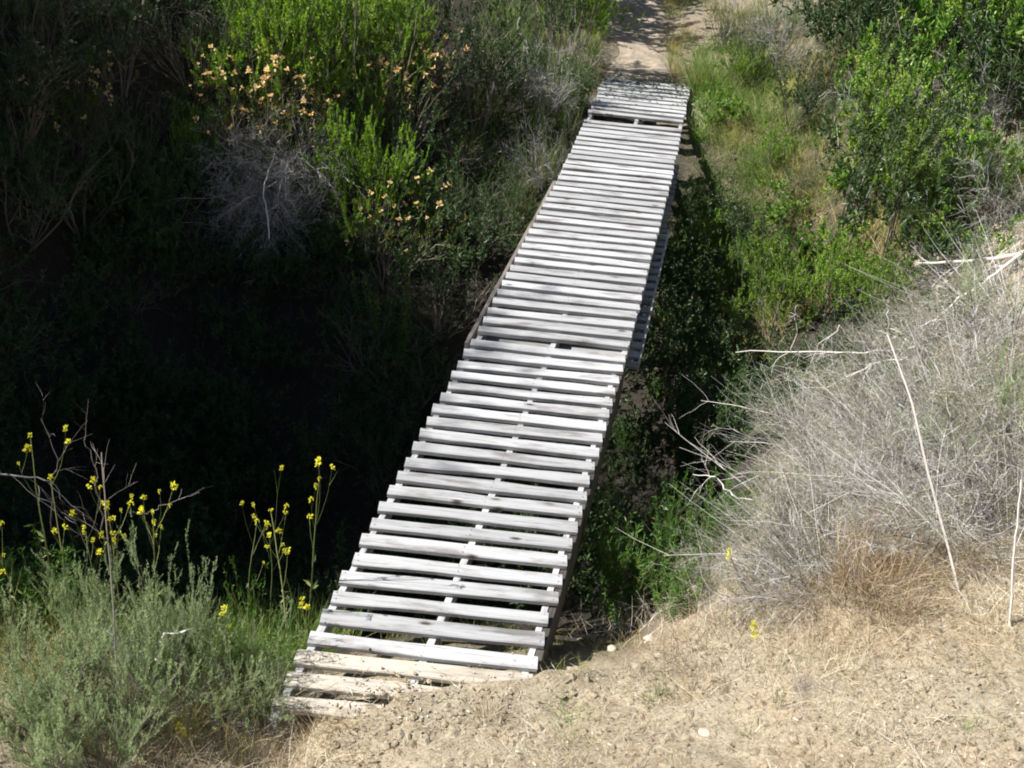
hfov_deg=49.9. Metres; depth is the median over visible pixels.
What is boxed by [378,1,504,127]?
dead bush
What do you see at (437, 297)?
dark bush
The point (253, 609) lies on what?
leafy weed
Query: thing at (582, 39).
green grass
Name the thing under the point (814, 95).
dark bush
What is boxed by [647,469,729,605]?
leafy herb
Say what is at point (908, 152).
bush
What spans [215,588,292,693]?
leafy weed
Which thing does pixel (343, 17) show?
green bush
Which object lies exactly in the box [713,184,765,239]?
dark bush
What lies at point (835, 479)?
dry brush
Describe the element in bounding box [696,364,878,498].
dry brush
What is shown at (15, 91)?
dark bush
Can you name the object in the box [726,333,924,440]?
dry brush
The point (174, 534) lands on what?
thicket undergrowth
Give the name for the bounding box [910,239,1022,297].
bare branch
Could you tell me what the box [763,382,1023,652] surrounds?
dry brush
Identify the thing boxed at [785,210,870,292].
glossy bush
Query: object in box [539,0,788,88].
yellow grass
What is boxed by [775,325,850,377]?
bare branch
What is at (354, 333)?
dark bush
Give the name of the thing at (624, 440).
leafy herb
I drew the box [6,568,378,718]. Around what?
green grass
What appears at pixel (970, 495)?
dry brush
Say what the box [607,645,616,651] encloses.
stone
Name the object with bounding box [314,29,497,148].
flowering bush
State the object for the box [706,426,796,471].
pale twig
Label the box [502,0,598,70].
green bush
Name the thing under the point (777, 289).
green bush
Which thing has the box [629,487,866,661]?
dry brush
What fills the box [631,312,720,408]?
dark bush
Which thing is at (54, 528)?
mustard plant
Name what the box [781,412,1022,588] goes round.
dry brush
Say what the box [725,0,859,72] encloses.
dead bush
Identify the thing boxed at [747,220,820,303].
dark bush
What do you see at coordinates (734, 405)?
pale twig
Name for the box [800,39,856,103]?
grey bush
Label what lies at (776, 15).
grey bush
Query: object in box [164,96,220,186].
green bush
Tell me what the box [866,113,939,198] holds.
grey bush
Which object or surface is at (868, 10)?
hillside scrub
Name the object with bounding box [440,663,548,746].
grass clump
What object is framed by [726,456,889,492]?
pale twig
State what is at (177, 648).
sagebrush
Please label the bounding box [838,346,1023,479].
dry brush
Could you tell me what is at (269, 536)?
mustard plant
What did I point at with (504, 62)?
dark bush
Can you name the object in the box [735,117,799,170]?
green bush
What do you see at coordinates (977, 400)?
dry brush
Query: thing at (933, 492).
dead stalk
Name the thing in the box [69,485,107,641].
mustard plant
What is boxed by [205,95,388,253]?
dead bush
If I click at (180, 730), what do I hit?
mustard plant
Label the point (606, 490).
leafy herb
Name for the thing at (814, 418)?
dry brush
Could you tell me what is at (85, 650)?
sagebrush
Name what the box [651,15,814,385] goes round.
green grass
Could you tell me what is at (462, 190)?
grey bush
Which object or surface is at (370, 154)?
green bush
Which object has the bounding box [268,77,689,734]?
footbridge
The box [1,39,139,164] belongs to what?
bush
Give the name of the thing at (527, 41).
bare branch
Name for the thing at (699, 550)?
pale twig
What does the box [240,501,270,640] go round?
mustard plant
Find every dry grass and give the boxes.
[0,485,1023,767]
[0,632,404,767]
[325,615,660,700]
[379,547,1023,767]
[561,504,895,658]
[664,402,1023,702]
[694,6,1023,357]
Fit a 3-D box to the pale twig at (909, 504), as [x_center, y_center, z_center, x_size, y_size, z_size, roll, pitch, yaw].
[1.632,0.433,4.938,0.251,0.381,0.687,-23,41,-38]
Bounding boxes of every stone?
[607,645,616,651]
[643,634,653,640]
[698,728,711,737]
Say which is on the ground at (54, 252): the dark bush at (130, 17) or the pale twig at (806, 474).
the dark bush at (130, 17)
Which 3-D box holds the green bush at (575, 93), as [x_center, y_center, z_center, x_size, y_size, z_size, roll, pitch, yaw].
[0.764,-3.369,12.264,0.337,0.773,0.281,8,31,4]
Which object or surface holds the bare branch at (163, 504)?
on the ground at (54, 252)
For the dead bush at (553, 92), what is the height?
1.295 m
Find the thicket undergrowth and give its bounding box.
[0,0,1023,649]
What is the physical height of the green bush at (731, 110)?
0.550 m
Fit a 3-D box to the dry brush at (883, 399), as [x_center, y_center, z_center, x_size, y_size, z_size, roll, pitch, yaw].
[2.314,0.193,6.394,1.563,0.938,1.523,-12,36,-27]
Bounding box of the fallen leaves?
[595,74,690,111]
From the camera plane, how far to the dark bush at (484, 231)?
11.19 m
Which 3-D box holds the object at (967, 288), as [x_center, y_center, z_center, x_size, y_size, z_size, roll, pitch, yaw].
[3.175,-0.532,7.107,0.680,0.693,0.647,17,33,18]
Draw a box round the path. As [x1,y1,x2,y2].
[601,0,672,83]
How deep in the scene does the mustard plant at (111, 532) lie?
4.79 m
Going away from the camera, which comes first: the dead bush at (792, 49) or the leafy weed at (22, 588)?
the leafy weed at (22, 588)
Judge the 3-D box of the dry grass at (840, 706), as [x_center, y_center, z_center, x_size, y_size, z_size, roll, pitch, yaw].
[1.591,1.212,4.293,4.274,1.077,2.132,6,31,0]
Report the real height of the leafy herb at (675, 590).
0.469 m
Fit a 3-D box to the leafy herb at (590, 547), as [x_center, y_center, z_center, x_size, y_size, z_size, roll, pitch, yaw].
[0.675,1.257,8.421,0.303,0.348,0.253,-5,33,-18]
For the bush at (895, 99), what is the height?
2.215 m
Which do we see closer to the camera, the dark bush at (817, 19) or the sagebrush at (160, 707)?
the sagebrush at (160, 707)
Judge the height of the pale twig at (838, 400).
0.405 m
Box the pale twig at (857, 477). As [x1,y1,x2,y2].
[792,451,923,514]
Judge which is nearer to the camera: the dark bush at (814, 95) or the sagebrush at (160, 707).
the sagebrush at (160, 707)
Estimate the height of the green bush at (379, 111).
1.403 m
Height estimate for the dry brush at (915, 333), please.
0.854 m
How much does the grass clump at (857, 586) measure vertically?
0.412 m
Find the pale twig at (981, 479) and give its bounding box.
[901,455,1016,498]
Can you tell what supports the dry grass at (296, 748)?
on the ground at (54, 252)
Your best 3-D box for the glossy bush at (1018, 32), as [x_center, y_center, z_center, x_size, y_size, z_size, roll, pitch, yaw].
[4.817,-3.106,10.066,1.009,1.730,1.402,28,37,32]
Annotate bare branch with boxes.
[0,472,97,549]
[40,390,94,533]
[76,408,135,529]
[128,486,211,514]
[155,624,236,659]
[246,153,291,238]
[517,18,562,54]
[687,423,757,505]
[736,338,913,381]
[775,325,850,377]
[790,307,796,352]
[795,352,907,402]
[867,303,904,344]
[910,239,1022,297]
[917,250,1023,330]
[921,240,1021,327]
[983,107,1009,126]
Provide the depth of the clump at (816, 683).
4.43 m
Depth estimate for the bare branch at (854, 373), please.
6.84 m
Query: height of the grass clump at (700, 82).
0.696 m
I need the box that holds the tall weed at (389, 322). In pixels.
[344,249,418,397]
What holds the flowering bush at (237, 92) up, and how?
on the ground at (54, 252)
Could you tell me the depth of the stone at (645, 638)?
5.62 m
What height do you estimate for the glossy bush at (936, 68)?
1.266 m
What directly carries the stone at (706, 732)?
on the ground at (54, 252)
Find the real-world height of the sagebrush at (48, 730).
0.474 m
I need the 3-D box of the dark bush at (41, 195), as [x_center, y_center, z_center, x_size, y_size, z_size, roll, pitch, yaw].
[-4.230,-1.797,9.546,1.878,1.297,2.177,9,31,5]
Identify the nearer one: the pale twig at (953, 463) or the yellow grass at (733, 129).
the pale twig at (953, 463)
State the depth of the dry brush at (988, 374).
6.25 m
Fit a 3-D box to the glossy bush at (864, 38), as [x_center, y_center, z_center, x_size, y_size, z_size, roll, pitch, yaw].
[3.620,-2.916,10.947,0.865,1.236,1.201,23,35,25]
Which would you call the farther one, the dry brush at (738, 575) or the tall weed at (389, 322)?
the tall weed at (389, 322)
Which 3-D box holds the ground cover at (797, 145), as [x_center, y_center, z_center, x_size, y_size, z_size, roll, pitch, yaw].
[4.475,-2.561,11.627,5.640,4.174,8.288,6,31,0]
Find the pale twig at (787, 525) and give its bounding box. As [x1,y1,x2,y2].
[716,515,839,533]
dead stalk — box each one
[59,439,119,720]
[887,334,959,593]
[1008,479,1022,627]
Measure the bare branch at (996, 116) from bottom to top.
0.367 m
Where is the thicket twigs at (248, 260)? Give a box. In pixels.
[0,0,926,646]
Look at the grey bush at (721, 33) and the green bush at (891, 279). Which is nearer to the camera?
the green bush at (891, 279)
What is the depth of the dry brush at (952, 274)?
8.71 m
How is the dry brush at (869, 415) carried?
on the ground at (54, 252)
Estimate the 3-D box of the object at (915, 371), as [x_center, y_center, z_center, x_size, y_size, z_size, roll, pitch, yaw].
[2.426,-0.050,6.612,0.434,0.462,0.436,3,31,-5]
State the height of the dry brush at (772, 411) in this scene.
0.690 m
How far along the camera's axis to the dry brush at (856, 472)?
5.60 m
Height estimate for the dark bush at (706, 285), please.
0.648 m
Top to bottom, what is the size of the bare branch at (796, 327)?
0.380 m
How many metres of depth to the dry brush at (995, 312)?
6.85 m
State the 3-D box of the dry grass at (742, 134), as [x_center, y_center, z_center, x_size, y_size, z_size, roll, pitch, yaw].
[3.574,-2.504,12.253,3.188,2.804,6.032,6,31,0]
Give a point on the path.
(634, 58)
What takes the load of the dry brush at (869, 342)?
on the ground at (54, 252)
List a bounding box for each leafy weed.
[0,521,84,640]
[145,611,214,703]
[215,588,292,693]
[223,556,268,660]
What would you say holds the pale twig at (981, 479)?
attached to the dry brush at (1002, 466)
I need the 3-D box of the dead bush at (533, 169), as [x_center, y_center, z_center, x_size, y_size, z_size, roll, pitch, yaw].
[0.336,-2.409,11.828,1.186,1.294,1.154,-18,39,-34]
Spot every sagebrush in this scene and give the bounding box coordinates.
[0,577,106,746]
[0,586,131,737]
[0,673,100,767]
[24,536,129,647]
[31,674,176,767]
[47,594,201,743]
[59,511,217,692]
[86,582,230,691]
[149,627,270,731]
[172,595,306,729]
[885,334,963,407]
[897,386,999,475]
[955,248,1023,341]
[977,330,1023,444]
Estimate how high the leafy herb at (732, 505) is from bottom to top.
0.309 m
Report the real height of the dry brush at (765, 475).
0.769 m
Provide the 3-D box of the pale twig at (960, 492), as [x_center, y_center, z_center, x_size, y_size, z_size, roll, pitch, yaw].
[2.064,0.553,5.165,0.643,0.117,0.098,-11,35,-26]
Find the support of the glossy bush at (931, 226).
on the ground at (54, 252)
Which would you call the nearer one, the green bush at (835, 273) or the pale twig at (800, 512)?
the pale twig at (800, 512)
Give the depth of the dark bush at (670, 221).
11.77 m
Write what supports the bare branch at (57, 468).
on the ground at (54, 252)
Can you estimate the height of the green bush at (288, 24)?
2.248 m
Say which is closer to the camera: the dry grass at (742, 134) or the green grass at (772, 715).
the green grass at (772, 715)
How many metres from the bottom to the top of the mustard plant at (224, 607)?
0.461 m
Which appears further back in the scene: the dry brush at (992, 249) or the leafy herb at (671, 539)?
the dry brush at (992, 249)
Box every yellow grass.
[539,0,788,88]
[670,1,1023,380]
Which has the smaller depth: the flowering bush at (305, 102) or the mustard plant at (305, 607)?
the mustard plant at (305, 607)
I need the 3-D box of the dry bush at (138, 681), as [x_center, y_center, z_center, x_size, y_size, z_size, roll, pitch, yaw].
[-1.550,1.186,4.586,0.780,0.544,0.868,15,32,14]
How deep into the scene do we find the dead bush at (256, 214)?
10.98 m
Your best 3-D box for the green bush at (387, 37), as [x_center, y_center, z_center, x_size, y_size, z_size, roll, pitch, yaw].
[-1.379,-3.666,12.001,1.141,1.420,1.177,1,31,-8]
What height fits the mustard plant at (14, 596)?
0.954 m
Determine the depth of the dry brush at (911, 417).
6.05 m
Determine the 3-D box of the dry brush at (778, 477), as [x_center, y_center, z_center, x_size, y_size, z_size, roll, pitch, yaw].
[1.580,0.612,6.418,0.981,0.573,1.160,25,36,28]
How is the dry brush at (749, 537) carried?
on the ground at (54, 252)
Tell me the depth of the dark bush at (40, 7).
10.11 m
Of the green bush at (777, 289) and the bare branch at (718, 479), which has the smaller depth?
the bare branch at (718, 479)
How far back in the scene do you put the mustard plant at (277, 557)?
4.95 m
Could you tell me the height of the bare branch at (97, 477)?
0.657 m
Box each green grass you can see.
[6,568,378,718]
[423,0,618,253]
[544,648,1019,748]
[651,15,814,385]
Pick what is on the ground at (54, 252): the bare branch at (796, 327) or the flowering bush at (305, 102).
the flowering bush at (305, 102)
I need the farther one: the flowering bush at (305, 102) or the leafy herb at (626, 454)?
the flowering bush at (305, 102)
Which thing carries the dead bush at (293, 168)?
on the ground at (54, 252)
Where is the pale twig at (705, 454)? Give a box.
[651,395,752,491]
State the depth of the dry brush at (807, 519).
5.41 m
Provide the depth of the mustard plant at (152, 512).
4.80 m
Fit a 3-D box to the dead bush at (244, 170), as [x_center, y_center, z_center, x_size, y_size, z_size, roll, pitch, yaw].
[-2.767,-2.115,11.115,1.769,1.878,1.348,3,31,-5]
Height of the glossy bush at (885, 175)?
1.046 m
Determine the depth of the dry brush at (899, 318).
8.88 m
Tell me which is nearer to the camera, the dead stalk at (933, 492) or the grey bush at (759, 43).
the dead stalk at (933, 492)
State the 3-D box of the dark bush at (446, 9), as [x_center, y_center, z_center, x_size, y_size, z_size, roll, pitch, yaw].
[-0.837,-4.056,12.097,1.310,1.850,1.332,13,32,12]
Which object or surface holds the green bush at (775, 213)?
on the ground at (54, 252)
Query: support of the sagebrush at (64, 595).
on the ground at (54, 252)
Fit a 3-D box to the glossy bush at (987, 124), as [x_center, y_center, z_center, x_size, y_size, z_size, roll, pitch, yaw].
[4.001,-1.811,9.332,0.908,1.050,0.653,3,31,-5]
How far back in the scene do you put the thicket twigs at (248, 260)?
10.75 m
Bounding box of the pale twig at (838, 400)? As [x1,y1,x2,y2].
[788,340,872,430]
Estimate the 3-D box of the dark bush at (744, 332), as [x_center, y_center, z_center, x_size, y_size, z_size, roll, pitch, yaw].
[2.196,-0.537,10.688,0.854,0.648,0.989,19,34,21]
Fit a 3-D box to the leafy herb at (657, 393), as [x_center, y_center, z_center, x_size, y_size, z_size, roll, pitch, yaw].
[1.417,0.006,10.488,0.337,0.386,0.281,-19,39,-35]
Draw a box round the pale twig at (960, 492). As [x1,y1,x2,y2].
[899,483,1003,519]
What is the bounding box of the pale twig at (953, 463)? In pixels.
[869,444,1001,482]
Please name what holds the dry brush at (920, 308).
on the ground at (54, 252)
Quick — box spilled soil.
[293,666,521,721]
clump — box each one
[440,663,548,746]
[542,691,600,731]
[625,672,684,708]
[647,35,773,101]
[769,480,1023,663]
[782,661,823,698]
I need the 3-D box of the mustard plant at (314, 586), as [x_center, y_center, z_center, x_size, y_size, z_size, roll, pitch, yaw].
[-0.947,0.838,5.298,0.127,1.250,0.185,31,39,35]
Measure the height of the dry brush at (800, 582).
0.863 m
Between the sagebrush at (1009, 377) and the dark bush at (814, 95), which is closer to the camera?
the sagebrush at (1009, 377)
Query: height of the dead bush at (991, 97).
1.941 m
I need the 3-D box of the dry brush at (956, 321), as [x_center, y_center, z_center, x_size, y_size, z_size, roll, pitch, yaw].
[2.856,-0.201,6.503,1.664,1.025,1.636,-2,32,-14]
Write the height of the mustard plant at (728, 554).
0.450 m
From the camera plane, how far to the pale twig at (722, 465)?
5.73 m
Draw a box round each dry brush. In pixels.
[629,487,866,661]
[642,528,739,620]
[666,453,909,593]
[668,471,839,598]
[671,460,959,648]
[685,435,935,622]
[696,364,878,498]
[704,387,1005,580]
[706,389,920,539]
[709,434,840,513]
[710,333,870,462]
[718,358,1004,516]
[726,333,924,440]
[755,323,1022,482]
[763,333,974,498]
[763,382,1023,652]
[775,313,1023,501]
[778,360,1023,509]
[778,362,1023,549]
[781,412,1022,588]
[783,315,902,393]
[805,277,990,407]
[822,380,1023,595]
[828,345,1023,558]
[829,282,1023,452]
[832,276,1023,421]
[838,263,1008,353]
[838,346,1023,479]
[847,285,958,343]
[849,209,1023,379]
[850,313,1023,503]
[861,253,1023,427]
[880,220,1023,325]
[882,290,1023,430]
[886,184,1023,292]
[887,361,1023,554]
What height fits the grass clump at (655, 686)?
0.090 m
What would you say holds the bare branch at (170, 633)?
attached to the sagebrush at (268, 683)
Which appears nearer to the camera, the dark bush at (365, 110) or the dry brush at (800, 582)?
the dry brush at (800, 582)
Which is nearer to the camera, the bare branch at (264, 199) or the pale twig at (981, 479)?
the pale twig at (981, 479)
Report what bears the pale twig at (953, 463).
on the ground at (54, 252)
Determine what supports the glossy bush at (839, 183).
on the ground at (54, 252)
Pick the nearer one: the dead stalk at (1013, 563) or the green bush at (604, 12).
the dead stalk at (1013, 563)
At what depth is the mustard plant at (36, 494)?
5.08 m
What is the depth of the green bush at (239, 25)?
11.36 m
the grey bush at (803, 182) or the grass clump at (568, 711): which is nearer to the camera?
the grass clump at (568, 711)
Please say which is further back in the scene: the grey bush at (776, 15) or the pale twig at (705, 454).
the grey bush at (776, 15)
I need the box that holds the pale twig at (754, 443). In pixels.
[709,422,793,461]
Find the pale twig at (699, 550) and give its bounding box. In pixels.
[620,520,764,557]
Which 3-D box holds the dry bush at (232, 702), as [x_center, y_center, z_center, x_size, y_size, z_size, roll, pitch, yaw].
[-1.260,1.395,4.745,0.857,0.518,0.881,8,31,3]
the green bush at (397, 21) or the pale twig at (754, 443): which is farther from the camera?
the green bush at (397, 21)
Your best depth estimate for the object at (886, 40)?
11.17 m
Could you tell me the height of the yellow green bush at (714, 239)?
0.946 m
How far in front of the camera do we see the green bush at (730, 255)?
10.91 m
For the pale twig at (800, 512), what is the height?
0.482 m
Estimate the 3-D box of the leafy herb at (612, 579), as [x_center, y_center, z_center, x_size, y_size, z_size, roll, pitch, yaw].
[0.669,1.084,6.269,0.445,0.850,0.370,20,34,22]
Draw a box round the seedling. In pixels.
[772,686,788,709]
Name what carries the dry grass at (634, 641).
on the ground at (54, 252)
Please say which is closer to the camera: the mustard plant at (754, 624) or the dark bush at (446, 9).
the mustard plant at (754, 624)
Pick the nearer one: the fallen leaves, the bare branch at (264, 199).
the bare branch at (264, 199)
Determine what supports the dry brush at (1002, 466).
on the ground at (54, 252)
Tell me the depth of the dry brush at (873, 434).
6.13 m
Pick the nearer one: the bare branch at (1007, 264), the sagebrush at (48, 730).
the sagebrush at (48, 730)
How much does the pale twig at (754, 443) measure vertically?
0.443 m
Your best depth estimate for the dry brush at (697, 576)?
5.84 m
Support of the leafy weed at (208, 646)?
on the ground at (54, 252)
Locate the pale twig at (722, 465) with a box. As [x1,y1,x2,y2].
[679,443,787,506]
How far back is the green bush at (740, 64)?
12.88 m
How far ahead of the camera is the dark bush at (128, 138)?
9.91 m
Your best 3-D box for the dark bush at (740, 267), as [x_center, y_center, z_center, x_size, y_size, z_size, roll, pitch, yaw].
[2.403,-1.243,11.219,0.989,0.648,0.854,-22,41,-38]
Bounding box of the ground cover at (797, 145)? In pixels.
[669,1,1023,480]
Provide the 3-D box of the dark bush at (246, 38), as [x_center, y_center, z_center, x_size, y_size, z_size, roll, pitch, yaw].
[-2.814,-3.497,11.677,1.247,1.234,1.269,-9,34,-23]
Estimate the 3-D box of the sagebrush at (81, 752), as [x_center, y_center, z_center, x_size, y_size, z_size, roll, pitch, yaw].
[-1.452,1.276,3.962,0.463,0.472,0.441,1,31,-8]
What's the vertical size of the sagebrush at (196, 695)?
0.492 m
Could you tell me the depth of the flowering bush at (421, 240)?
11.04 m
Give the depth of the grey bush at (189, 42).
11.41 m
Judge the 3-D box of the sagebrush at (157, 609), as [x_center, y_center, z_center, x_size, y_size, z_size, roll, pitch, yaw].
[-1.572,1.003,4.705,0.575,0.898,0.578,17,33,17]
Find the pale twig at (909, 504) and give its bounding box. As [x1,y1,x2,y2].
[807,431,944,540]
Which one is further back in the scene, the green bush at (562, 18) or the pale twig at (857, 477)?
the green bush at (562, 18)
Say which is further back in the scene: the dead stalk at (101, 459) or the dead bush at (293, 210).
the dead bush at (293, 210)
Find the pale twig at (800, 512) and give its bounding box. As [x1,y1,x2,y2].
[791,491,818,533]
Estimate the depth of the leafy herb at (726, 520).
6.46 m
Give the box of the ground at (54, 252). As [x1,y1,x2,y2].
[0,0,1023,767]
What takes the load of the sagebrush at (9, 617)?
on the ground at (54, 252)
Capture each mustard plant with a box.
[0,520,30,650]
[17,432,60,639]
[47,424,78,626]
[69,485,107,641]
[82,469,133,651]
[137,481,177,632]
[174,722,186,749]
[218,604,232,654]
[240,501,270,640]
[251,465,292,655]
[263,510,287,651]
[298,596,310,648]
[304,456,338,640]
[723,547,731,626]
[746,620,758,666]
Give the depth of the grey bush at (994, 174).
9.21 m
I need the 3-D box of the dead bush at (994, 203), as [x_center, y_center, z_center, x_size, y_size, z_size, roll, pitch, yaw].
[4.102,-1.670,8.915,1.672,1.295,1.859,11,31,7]
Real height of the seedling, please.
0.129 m
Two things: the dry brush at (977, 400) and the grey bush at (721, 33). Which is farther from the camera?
the grey bush at (721, 33)
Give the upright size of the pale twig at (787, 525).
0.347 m
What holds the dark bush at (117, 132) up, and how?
on the ground at (54, 252)
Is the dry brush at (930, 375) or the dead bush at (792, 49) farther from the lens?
the dead bush at (792, 49)
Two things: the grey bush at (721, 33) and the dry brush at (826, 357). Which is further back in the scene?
the grey bush at (721, 33)
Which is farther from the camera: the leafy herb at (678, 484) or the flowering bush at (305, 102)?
the flowering bush at (305, 102)
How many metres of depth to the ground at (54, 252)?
9.99 m
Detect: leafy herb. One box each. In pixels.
[583,531,617,565]
[591,475,623,515]
[593,511,667,624]
[614,430,651,479]
[616,414,642,452]
[633,502,682,546]
[643,370,676,402]
[645,546,710,622]
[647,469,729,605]
[655,461,698,503]
[665,426,704,464]
[693,453,768,562]
[710,489,751,527]
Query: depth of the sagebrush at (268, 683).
4.70 m
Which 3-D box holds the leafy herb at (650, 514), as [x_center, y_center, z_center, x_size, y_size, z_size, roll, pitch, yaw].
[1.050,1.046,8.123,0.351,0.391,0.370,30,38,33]
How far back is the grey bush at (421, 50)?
12.16 m
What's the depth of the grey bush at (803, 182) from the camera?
11.31 m
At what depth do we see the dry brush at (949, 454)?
5.54 m
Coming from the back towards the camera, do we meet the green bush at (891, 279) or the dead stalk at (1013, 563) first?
the green bush at (891, 279)
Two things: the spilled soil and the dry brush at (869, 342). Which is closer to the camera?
the spilled soil
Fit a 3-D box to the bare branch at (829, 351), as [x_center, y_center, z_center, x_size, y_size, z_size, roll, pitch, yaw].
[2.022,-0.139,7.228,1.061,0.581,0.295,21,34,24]
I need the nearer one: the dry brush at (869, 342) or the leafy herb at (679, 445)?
the dry brush at (869, 342)
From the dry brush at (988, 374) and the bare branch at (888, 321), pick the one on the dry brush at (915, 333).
the bare branch at (888, 321)
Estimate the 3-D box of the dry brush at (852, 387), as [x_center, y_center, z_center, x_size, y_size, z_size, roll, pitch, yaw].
[2.220,0.187,6.464,1.512,0.854,1.488,-7,34,-21]
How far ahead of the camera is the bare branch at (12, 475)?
5.11 m
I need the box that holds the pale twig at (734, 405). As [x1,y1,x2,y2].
[684,376,791,422]
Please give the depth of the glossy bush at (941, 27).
10.54 m
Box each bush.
[0,0,108,86]
[0,0,111,168]
[0,93,165,237]
[0,102,138,251]
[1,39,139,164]
[3,0,173,112]
[53,591,215,749]
[69,60,176,189]
[128,0,238,95]
[140,619,333,764]
[146,87,313,251]
[150,32,363,184]
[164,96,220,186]
[170,138,324,293]
[179,0,306,108]
[182,0,293,103]
[189,0,339,142]
[191,90,388,242]
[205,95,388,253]
[244,33,355,177]
[247,0,366,99]
[282,58,461,190]
[295,0,454,138]
[295,99,434,255]
[311,50,423,160]
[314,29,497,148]
[314,245,477,394]
[332,0,439,108]
[344,155,466,290]
[363,236,502,340]
[365,0,482,94]
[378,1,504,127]
[389,0,444,75]
[430,160,474,225]
[439,0,566,133]
[442,172,529,267]
[497,102,576,196]
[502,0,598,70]
[504,6,628,129]
[536,0,644,61]
[567,49,594,113]
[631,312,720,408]
[647,286,733,363]
[658,262,743,309]
[665,195,727,256]
[682,206,740,278]
[690,302,777,356]
[692,79,749,127]
[699,0,761,52]
[704,224,804,284]
[713,37,786,95]
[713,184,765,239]
[714,226,791,313]
[719,219,833,341]
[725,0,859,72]
[728,3,800,83]
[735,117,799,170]
[742,0,813,42]
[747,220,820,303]
[751,176,819,236]
[766,43,848,135]
[772,216,880,322]
[782,155,833,198]
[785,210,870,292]
[792,0,900,55]
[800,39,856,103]
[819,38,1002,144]
[821,125,897,221]
[829,34,945,261]
[833,19,923,134]
[842,222,947,328]
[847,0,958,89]
[863,44,997,156]
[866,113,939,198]
[868,135,1013,246]
[876,71,1023,205]
[877,108,958,285]
[892,175,1023,283]
[893,0,1019,110]
[897,36,1023,184]
[918,111,1023,242]
[920,114,1023,224]
[946,103,1023,211]
[984,0,1023,130]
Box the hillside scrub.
[767,0,1023,260]

